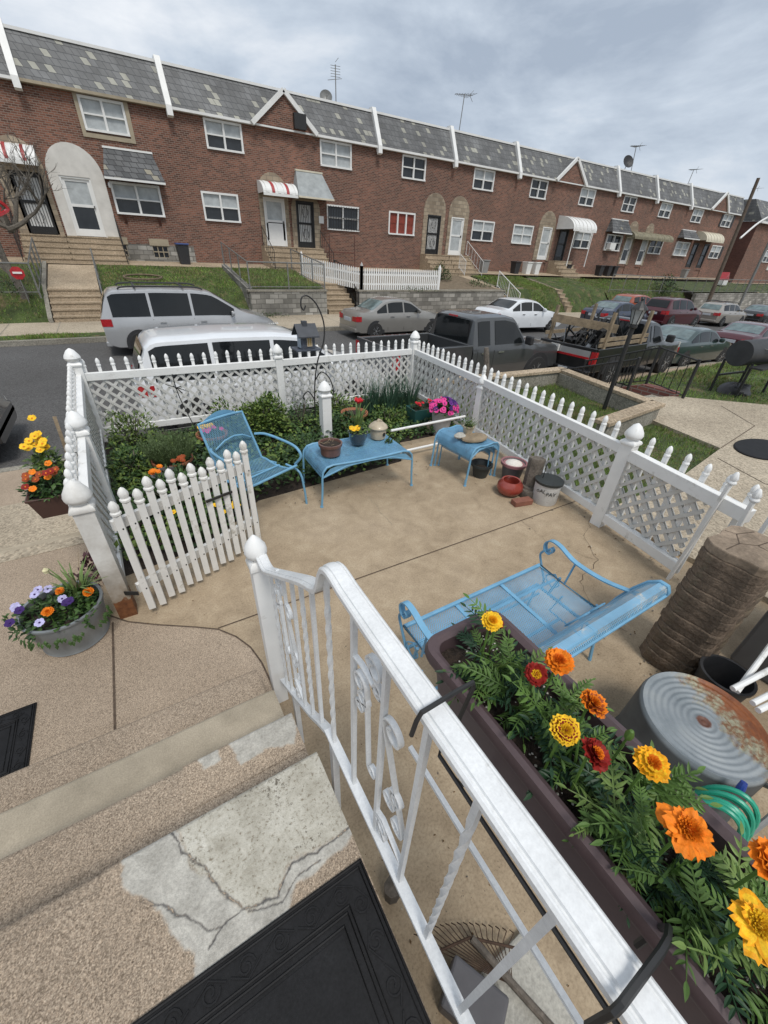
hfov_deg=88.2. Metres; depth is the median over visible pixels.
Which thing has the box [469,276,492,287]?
shrub
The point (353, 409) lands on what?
flower pot
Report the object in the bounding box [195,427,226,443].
flower pot
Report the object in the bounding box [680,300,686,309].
side window
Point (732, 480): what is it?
loose picket
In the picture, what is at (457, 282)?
lawn
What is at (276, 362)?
lattice fence
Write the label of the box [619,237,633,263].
door
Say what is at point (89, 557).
dark plant
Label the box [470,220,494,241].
window
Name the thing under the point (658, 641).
stone paver
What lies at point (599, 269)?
wheeled bin
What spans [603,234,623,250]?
window
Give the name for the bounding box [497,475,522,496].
flower pot
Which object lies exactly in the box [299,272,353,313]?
garden steps
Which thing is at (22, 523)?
sidewalk slab
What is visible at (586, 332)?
bicycle
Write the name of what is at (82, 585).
lily plant
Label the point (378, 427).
birdhouse
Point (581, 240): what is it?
window
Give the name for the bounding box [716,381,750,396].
rubbish bag
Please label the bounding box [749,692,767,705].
plastic pipe
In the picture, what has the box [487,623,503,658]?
marigold flower
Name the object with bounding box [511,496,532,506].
brick
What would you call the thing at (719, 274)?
utility pole
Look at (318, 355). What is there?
shepherd hook
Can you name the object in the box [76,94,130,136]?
window
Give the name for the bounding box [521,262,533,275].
wheeled bin
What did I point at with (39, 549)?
walk nosing
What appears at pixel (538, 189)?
window
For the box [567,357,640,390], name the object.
yard railing
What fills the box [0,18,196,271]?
row house
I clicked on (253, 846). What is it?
landing repair
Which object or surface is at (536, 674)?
marigold flower
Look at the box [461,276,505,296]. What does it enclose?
garden steps
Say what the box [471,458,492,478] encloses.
flower pot
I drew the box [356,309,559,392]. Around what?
pickup truck
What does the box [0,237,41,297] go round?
chain fence
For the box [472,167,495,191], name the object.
window
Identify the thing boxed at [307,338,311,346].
window frame
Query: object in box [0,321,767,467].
road
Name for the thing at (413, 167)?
window
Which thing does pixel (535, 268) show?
wheeled bin
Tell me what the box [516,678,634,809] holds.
marigold plant
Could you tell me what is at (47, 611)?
marigold flower
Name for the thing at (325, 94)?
satellite dish
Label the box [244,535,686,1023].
stair railing
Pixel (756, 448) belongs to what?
oval mat
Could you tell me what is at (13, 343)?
kerb
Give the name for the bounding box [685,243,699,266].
door
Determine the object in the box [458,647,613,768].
marigold plant
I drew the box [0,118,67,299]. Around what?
bare tree
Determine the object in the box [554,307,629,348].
scrap metal
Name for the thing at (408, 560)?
joint
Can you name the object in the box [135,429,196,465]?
sprig plant
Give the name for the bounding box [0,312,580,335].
sidewalk
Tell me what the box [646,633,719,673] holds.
stone paver
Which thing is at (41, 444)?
yellow pansies
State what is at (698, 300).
retaining wall
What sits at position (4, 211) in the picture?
red bow
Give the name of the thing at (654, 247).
window
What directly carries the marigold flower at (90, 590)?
in the planter tub at (91, 637)
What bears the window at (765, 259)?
in the row house at (747, 250)
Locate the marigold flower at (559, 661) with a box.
[540,647,574,701]
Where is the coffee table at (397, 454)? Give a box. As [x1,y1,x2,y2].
[302,434,412,507]
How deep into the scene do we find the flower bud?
0.54 m
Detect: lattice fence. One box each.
[61,348,137,618]
[80,331,419,433]
[411,340,643,527]
[602,438,759,573]
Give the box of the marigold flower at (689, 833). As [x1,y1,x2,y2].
[646,802,717,865]
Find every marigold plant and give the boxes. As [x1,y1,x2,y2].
[435,593,559,711]
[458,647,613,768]
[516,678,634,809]
[555,740,727,908]
[562,799,629,927]
[575,774,767,1023]
[656,842,767,1023]
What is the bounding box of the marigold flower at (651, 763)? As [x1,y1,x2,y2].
[618,745,670,804]
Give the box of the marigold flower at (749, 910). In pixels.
[704,887,767,967]
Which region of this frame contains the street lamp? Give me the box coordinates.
[738,217,767,306]
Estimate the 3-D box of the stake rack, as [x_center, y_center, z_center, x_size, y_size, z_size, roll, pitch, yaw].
[6.591,-5.619,12.132,2.600,1.156,1.885,-18,39,-29]
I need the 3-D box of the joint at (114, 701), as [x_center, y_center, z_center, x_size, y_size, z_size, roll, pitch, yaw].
[-1.619,0.993,2.372,0.012,0.001,0.960,-16,38,-26]
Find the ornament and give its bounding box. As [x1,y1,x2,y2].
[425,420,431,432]
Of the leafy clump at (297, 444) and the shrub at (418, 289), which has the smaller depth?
the leafy clump at (297, 444)
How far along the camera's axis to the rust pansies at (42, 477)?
2.62 m
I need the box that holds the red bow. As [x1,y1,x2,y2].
[0,200,9,216]
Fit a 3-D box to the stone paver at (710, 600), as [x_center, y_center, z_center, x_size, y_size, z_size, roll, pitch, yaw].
[1.971,0.443,2.308,0.382,0.056,0.316,-16,38,-27]
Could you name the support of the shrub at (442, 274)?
on the lawn at (457, 282)
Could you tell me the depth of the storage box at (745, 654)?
2.53 m
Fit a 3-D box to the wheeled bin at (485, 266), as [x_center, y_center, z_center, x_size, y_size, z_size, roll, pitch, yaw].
[7.448,-18.244,29.549,0.600,0.980,0.620,-16,38,-27]
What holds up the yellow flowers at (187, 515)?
on the garden soil
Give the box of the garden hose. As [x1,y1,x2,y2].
[686,774,760,841]
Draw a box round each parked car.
[0,396,16,445]
[339,296,436,335]
[475,297,560,330]
[580,300,647,320]
[612,293,650,304]
[661,323,731,366]
[716,321,767,343]
[743,304,767,322]
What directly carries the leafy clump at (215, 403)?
on the garden soil
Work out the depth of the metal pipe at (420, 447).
5.18 m
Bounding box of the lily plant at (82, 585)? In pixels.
[42,554,107,599]
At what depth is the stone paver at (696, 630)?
2.33 m
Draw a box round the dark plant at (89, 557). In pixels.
[68,550,102,585]
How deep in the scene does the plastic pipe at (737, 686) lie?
1.99 m
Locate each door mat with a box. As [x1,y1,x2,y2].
[0,702,36,777]
[132,858,430,1023]
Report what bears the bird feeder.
hanging from the shepherd hook
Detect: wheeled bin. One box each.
[174,243,190,264]
[479,259,490,274]
[510,261,521,275]
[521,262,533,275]
[530,262,541,276]
[594,265,605,277]
[602,265,613,277]
[609,266,619,277]
[679,269,689,279]
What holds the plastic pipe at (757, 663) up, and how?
on the plastic pipe at (737, 686)
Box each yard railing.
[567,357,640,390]
[581,346,701,398]
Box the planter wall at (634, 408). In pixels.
[426,367,665,437]
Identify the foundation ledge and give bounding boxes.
[480,933,574,1023]
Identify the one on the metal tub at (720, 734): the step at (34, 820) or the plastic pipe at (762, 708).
the plastic pipe at (762, 708)
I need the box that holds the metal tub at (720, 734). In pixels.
[615,672,767,821]
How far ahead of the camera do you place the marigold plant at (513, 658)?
0.73 m
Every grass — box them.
[232,266,321,287]
[529,276,683,311]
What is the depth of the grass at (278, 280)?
19.81 m
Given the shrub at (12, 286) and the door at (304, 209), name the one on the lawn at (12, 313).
the shrub at (12, 286)
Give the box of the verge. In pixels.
[0,332,105,340]
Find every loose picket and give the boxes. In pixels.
[666,472,739,579]
[736,489,761,525]
[758,517,767,533]
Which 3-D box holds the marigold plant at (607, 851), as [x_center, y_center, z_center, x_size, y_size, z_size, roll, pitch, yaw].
[0.297,0.452,0.528,0.105,0.064,0.108,28,41,33]
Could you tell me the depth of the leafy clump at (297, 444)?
4.75 m
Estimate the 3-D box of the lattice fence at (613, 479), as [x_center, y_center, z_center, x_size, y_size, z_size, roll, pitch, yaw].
[1.389,-1.417,5.341,0.174,1.080,4.378,-11,36,-20]
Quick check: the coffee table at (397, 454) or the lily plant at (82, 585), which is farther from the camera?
the coffee table at (397, 454)
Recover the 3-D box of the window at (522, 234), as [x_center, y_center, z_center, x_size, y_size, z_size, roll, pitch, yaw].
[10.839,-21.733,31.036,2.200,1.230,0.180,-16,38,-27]
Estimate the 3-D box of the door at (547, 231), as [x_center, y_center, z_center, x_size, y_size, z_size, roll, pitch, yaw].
[13.132,-22.026,32.507,1.140,2.200,0.160,-16,38,-27]
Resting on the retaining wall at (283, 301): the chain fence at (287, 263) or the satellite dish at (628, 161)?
the chain fence at (287, 263)
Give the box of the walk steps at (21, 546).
[0,531,80,552]
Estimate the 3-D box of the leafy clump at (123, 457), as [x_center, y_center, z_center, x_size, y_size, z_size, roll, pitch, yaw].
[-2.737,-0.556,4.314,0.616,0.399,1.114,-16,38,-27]
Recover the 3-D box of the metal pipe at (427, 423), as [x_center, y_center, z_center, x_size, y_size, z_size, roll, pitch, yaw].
[0.610,-1.182,5.269,1.201,0.050,0.030,-16,37,-26]
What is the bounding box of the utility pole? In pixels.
[706,178,759,301]
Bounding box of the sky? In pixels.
[0,0,767,201]
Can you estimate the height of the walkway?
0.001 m
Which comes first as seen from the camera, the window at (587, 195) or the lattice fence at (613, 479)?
the lattice fence at (613, 479)
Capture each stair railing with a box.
[90,248,102,293]
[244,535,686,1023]
[334,260,358,305]
[496,271,520,297]
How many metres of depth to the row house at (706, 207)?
41.21 m
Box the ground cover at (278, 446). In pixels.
[106,393,463,559]
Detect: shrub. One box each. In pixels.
[0,280,40,294]
[231,390,290,435]
[260,311,288,316]
[285,395,317,430]
[398,285,438,291]
[429,260,451,279]
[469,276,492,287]
[650,273,680,292]
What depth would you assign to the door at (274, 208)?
22.40 m
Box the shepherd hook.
[300,295,333,430]
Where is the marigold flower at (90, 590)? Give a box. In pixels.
[82,587,93,600]
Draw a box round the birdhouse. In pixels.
[369,419,387,439]
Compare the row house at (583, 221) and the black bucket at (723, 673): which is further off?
the row house at (583, 221)
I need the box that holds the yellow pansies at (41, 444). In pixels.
[19,415,65,479]
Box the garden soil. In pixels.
[104,400,454,575]
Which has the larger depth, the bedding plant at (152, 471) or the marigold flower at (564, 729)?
the bedding plant at (152, 471)
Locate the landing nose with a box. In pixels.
[0,873,101,946]
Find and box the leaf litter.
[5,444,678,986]
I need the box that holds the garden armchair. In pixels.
[197,410,307,520]
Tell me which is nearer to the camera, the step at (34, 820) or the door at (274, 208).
the step at (34, 820)
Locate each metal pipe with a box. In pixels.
[390,415,465,431]
[406,443,439,450]
[753,783,767,835]
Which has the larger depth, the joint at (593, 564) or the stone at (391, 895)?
the joint at (593, 564)
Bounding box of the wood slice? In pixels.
[461,432,486,442]
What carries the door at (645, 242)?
in the row house at (672, 203)
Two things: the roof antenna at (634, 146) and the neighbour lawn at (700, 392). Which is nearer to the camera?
the neighbour lawn at (700, 392)
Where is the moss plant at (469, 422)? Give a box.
[462,418,476,428]
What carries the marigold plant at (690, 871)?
in the window box at (647, 935)
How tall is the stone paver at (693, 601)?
0.056 m
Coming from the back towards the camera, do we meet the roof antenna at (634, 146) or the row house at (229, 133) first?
the roof antenna at (634, 146)
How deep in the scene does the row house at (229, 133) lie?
20.28 m
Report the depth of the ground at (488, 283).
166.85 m
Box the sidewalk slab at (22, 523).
[0,502,78,548]
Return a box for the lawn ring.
[122,274,162,279]
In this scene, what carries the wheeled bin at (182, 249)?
on the areaway paving
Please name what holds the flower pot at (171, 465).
on the garden soil
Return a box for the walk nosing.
[0,535,84,562]
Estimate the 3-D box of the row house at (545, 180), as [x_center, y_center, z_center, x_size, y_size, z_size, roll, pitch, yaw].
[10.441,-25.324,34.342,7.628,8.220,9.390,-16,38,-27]
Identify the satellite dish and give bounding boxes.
[320,89,331,99]
[623,155,633,167]
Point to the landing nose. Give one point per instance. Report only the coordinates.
(25, 924)
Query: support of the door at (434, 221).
in the row house at (415, 159)
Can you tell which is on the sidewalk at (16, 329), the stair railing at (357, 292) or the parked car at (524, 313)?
the stair railing at (357, 292)
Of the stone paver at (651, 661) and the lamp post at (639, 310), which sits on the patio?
the stone paver at (651, 661)
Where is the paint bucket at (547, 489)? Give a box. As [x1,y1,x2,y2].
[532,473,564,506]
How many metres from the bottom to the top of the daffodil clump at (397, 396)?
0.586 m
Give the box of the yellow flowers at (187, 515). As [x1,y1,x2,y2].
[155,501,242,539]
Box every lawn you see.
[0,263,48,323]
[96,264,248,309]
[326,272,499,289]
[472,276,564,311]
[527,277,606,311]
[573,279,683,299]
[617,363,767,404]
[655,281,766,291]
[734,283,767,292]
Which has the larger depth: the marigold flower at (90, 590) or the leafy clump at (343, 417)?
the leafy clump at (343, 417)
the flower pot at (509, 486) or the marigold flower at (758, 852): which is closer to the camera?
the marigold flower at (758, 852)
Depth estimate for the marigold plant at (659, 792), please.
0.56 m
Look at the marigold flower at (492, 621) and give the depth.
0.70 m
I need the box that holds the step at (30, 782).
[0,670,264,812]
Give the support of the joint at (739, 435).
on the path
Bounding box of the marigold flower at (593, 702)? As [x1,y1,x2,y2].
[579,688,608,726]
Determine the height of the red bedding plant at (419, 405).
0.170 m
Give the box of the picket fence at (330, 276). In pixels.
[300,252,440,289]
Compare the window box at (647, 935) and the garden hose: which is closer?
the window box at (647, 935)
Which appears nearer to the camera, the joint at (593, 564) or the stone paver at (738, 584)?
the stone paver at (738, 584)
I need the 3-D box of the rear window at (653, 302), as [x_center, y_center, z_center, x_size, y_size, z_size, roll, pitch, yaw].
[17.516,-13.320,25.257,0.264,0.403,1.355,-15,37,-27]
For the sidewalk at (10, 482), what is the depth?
5.72 m
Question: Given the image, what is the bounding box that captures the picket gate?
[107,441,260,609]
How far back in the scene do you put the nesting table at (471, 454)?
4.54 m
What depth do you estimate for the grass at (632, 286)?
33.57 m
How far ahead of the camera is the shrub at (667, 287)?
34.36 m
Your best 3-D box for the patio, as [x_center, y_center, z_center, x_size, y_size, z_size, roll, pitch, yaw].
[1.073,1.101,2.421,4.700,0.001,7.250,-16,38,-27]
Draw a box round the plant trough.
[406,402,431,424]
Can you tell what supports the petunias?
in the flower pot at (439, 425)
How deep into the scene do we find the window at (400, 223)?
26.00 m
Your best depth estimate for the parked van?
7.41 m
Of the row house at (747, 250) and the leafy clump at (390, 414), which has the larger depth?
the row house at (747, 250)
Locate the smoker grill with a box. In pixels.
[708,339,767,397]
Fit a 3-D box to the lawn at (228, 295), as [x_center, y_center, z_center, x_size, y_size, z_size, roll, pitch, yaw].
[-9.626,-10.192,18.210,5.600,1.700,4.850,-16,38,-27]
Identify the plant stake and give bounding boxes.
[165,374,196,431]
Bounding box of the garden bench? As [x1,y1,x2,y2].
[398,539,670,689]
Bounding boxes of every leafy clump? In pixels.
[104,408,159,449]
[104,441,162,494]
[130,462,206,522]
[195,395,241,432]
[262,427,341,474]
[311,384,354,417]
[332,409,369,446]
[370,403,408,428]
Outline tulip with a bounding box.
[347,397,368,427]
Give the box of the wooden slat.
[53,416,65,452]
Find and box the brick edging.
[620,383,679,396]
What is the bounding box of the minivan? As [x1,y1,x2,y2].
[100,282,277,348]
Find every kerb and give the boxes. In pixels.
[0,323,561,346]
[0,361,721,472]
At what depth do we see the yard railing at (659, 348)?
8.08 m
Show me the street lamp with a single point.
(754, 272)
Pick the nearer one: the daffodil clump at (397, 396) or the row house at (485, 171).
the daffodil clump at (397, 396)
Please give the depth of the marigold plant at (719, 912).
0.47 m
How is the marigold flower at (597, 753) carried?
in the window box at (647, 935)
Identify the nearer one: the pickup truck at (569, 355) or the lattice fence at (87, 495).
the lattice fence at (87, 495)
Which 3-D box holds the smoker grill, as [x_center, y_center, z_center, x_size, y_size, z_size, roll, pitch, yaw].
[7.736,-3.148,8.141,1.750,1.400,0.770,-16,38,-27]
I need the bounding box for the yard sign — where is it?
[9,267,29,302]
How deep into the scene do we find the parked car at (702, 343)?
15.09 m
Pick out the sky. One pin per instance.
(686, 81)
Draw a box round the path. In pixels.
[611,396,767,603]
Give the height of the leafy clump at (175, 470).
0.423 m
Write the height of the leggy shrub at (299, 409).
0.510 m
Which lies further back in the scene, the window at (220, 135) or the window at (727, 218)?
the window at (727, 218)
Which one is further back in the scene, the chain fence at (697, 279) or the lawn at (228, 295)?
the chain fence at (697, 279)
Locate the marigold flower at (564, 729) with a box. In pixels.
[543,714,580,768]
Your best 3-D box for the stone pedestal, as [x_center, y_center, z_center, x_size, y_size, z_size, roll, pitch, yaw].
[1.635,-0.382,4.337,0.242,0.428,0.287,30,42,35]
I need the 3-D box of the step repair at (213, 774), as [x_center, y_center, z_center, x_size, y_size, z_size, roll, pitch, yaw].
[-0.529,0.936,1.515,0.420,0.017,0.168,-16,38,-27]
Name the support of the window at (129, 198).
in the row house at (99, 120)
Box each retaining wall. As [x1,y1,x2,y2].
[221,264,327,315]
[355,289,505,312]
[691,293,767,309]
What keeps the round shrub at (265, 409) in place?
on the garden soil
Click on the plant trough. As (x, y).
(414, 415)
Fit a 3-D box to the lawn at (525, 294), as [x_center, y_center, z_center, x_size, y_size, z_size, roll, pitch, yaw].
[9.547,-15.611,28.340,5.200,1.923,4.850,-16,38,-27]
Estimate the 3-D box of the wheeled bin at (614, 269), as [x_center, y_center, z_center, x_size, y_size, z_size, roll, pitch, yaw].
[21.265,-22.276,36.763,0.600,0.980,0.620,-16,38,-27]
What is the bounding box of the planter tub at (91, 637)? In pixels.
[16,580,109,656]
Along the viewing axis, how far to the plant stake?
4.87 m
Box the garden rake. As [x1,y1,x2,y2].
[414,922,553,1023]
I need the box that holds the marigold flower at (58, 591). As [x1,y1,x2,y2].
[55,587,63,594]
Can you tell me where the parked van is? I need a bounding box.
[131,323,385,426]
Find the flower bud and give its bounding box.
[609,729,634,765]
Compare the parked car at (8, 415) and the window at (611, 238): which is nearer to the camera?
the parked car at (8, 415)
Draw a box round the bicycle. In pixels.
[575,317,609,343]
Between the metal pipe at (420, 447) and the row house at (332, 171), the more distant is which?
the row house at (332, 171)
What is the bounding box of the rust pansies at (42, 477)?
[16,460,64,502]
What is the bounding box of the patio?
[104,433,767,1023]
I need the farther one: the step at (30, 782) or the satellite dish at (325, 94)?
the satellite dish at (325, 94)
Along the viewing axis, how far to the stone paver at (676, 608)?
2.32 m
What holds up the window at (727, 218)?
in the row house at (717, 237)
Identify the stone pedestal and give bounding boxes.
[518,456,545,497]
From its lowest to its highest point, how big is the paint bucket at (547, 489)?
0.262 m
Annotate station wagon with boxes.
[698,300,746,326]
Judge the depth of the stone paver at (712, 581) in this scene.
2.15 m
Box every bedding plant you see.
[141,464,168,491]
[170,454,187,481]
[408,402,423,411]
[424,398,434,408]
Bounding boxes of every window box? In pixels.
[24,452,77,518]
[409,610,767,1023]
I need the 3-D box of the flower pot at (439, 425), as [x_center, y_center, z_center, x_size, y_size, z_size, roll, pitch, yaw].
[0.833,-1.308,5.753,0.320,0.360,0.320,-16,38,-27]
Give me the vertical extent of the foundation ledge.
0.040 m
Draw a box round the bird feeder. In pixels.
[290,320,321,351]
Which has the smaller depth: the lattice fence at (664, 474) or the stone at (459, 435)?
the lattice fence at (664, 474)
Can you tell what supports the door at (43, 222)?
in the row house at (43, 228)
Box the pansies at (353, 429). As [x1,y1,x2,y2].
[347,425,370,434]
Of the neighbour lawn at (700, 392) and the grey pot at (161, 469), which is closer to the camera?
the grey pot at (161, 469)
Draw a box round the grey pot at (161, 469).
[150,466,178,479]
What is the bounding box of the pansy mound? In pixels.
[1,574,112,651]
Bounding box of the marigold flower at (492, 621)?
[479,611,502,662]
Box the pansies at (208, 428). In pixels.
[197,421,222,437]
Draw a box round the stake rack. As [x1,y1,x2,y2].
[545,303,654,348]
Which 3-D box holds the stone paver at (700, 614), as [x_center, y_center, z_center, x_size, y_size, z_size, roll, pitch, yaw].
[1.969,0.538,2.370,0.384,0.056,0.315,-16,38,-27]
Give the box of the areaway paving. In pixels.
[0,257,767,306]
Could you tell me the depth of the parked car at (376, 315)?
15.87 m
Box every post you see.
[317,381,332,437]
[484,347,501,441]
[602,297,647,410]
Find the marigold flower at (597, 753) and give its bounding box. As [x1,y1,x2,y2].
[569,736,610,791]
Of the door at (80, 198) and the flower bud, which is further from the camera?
the door at (80, 198)
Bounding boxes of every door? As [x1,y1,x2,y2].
[6,169,59,234]
[58,175,105,236]
[263,197,287,245]
[295,200,315,247]
[425,214,440,253]
[448,217,464,254]
[537,227,552,259]
[553,229,569,260]
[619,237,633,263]
[635,240,648,264]
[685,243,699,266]
[696,244,709,267]
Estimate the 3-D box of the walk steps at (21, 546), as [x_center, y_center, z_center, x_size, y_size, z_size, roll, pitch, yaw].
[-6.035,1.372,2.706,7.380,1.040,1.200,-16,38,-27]
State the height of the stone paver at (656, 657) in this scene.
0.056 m
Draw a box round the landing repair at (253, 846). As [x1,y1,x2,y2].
[102,752,382,1023]
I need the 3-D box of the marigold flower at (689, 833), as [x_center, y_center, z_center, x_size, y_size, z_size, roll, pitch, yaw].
[0.345,0.411,0.482,0.057,0.134,0.056,12,34,14]
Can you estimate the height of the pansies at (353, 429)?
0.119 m
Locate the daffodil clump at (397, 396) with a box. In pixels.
[353,373,424,417]
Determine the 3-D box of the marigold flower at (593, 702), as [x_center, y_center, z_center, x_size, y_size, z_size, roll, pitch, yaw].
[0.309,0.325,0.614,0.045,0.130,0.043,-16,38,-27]
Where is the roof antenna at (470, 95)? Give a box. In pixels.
[455,93,476,129]
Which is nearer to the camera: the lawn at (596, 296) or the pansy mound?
the pansy mound
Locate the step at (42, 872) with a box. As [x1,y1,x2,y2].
[0,748,308,928]
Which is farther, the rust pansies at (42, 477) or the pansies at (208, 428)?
the pansies at (208, 428)
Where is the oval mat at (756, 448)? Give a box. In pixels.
[733,439,767,459]
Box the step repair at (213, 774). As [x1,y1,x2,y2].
[183,713,305,809]
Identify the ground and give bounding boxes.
[98,274,660,286]
[417,385,715,503]
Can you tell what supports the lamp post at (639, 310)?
on the neighbour ground at (679, 454)
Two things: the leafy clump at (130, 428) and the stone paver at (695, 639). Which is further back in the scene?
the leafy clump at (130, 428)
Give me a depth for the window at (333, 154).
22.36 m
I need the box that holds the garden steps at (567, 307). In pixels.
[539,283,572,311]
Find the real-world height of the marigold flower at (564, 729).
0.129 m
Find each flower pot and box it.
[151,453,192,470]
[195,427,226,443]
[318,438,342,457]
[341,407,367,418]
[348,427,367,445]
[432,407,451,434]
[462,424,474,433]
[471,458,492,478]
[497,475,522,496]
[501,456,527,478]
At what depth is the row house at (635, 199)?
35.94 m
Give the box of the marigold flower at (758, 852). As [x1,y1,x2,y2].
[717,836,767,899]
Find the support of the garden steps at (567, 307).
on the areaway paving
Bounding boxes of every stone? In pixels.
[384,875,399,904]
[454,432,465,438]
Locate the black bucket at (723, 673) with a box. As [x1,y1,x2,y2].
[694,654,757,702]
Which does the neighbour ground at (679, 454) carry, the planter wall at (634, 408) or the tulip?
the planter wall at (634, 408)
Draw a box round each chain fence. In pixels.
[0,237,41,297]
[220,241,324,289]
[608,274,767,293]
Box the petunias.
[427,396,459,416]
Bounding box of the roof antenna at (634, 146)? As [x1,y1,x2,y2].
[630,143,645,170]
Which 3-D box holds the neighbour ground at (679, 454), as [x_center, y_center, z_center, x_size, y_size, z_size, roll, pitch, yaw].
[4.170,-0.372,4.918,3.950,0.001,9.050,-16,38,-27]
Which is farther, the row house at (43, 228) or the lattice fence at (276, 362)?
the row house at (43, 228)
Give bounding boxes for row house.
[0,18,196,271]
[0,44,72,264]
[152,54,317,270]
[278,88,377,275]
[369,107,458,274]
[444,125,518,279]
[501,141,587,277]
[545,156,618,279]
[593,165,673,279]
[630,175,690,280]
[663,183,729,280]
[690,191,744,281]
[723,199,767,282]
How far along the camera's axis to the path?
5.67 m
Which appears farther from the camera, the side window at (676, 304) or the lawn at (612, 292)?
the lawn at (612, 292)
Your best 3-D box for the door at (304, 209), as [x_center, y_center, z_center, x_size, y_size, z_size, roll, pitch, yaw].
[-4.612,-16.849,23.243,1.090,2.200,0.160,-16,38,-27]
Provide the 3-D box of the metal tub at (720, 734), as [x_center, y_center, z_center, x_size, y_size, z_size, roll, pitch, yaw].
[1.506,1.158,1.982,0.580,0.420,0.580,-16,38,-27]
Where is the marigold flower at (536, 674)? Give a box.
[520,662,547,711]
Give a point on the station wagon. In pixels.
(720, 313)
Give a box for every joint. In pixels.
[110,615,270,682]
[112,622,115,729]
[218,501,574,627]
[580,520,597,601]
[721,406,754,447]
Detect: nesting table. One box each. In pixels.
[429,425,499,486]
[433,429,494,483]
[437,435,490,478]
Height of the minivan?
1.846 m
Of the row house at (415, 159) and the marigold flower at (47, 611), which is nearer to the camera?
the marigold flower at (47, 611)
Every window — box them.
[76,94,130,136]
[109,181,165,217]
[152,246,169,257]
[200,191,240,222]
[202,117,244,153]
[320,139,351,170]
[327,204,359,231]
[388,211,415,235]
[401,154,426,181]
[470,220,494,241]
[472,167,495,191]
[511,224,533,244]
[529,178,548,199]
[572,231,591,248]
[578,187,596,206]
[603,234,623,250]
[621,195,637,212]
[646,239,663,254]
[646,299,669,307]
[657,202,673,218]
[672,241,690,255]
[673,300,679,308]
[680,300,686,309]
[687,301,693,309]
[690,208,704,222]
[708,245,721,258]
[720,214,733,227]
[762,250,767,262]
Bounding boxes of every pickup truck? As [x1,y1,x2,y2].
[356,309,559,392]
[541,315,680,382]
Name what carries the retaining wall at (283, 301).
on the sidewalk at (16, 329)
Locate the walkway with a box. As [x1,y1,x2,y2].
[0,543,282,764]
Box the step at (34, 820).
[0,690,283,859]
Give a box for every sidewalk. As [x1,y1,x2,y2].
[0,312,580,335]
[0,362,721,505]
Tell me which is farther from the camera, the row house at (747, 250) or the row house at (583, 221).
the row house at (747, 250)
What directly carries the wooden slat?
in the window box at (54, 506)
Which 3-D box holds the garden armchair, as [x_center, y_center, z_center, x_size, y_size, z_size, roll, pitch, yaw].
[-1.265,-0.455,3.807,0.773,0.893,0.668,23,38,28]
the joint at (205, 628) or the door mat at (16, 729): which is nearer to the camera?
the door mat at (16, 729)
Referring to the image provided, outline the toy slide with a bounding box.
[717,272,729,285]
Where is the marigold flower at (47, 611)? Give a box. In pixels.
[41,607,54,622]
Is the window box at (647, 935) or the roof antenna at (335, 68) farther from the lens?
the roof antenna at (335, 68)
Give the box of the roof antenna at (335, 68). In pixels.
[329,60,341,100]
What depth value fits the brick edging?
8.22 m
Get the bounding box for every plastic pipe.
[730,667,767,691]
[735,644,767,693]
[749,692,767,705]
[755,702,767,713]
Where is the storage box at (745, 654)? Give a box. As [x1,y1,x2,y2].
[730,610,767,683]
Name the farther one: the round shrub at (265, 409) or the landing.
the round shrub at (265, 409)
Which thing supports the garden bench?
on the patio
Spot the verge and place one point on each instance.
(92, 334)
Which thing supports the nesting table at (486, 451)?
on the patio
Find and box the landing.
[0,829,431,1023]
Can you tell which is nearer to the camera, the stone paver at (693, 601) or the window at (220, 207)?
the stone paver at (693, 601)
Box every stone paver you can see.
[639,644,670,671]
[642,639,693,675]
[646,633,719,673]
[650,627,718,666]
[653,621,728,662]
[658,616,731,656]
[660,608,733,648]
[665,603,742,644]
[668,596,742,635]
[673,591,754,630]
[676,582,754,623]
[681,576,765,617]
[686,568,767,608]
[691,562,767,601]
[695,554,767,593]
[698,545,766,585]
[703,525,767,577]
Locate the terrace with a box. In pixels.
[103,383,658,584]
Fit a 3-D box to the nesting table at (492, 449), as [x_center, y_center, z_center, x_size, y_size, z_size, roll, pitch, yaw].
[0.970,-0.695,4.763,0.452,0.431,0.572,-19,39,-30]
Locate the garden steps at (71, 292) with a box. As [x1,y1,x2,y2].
[41,261,101,322]

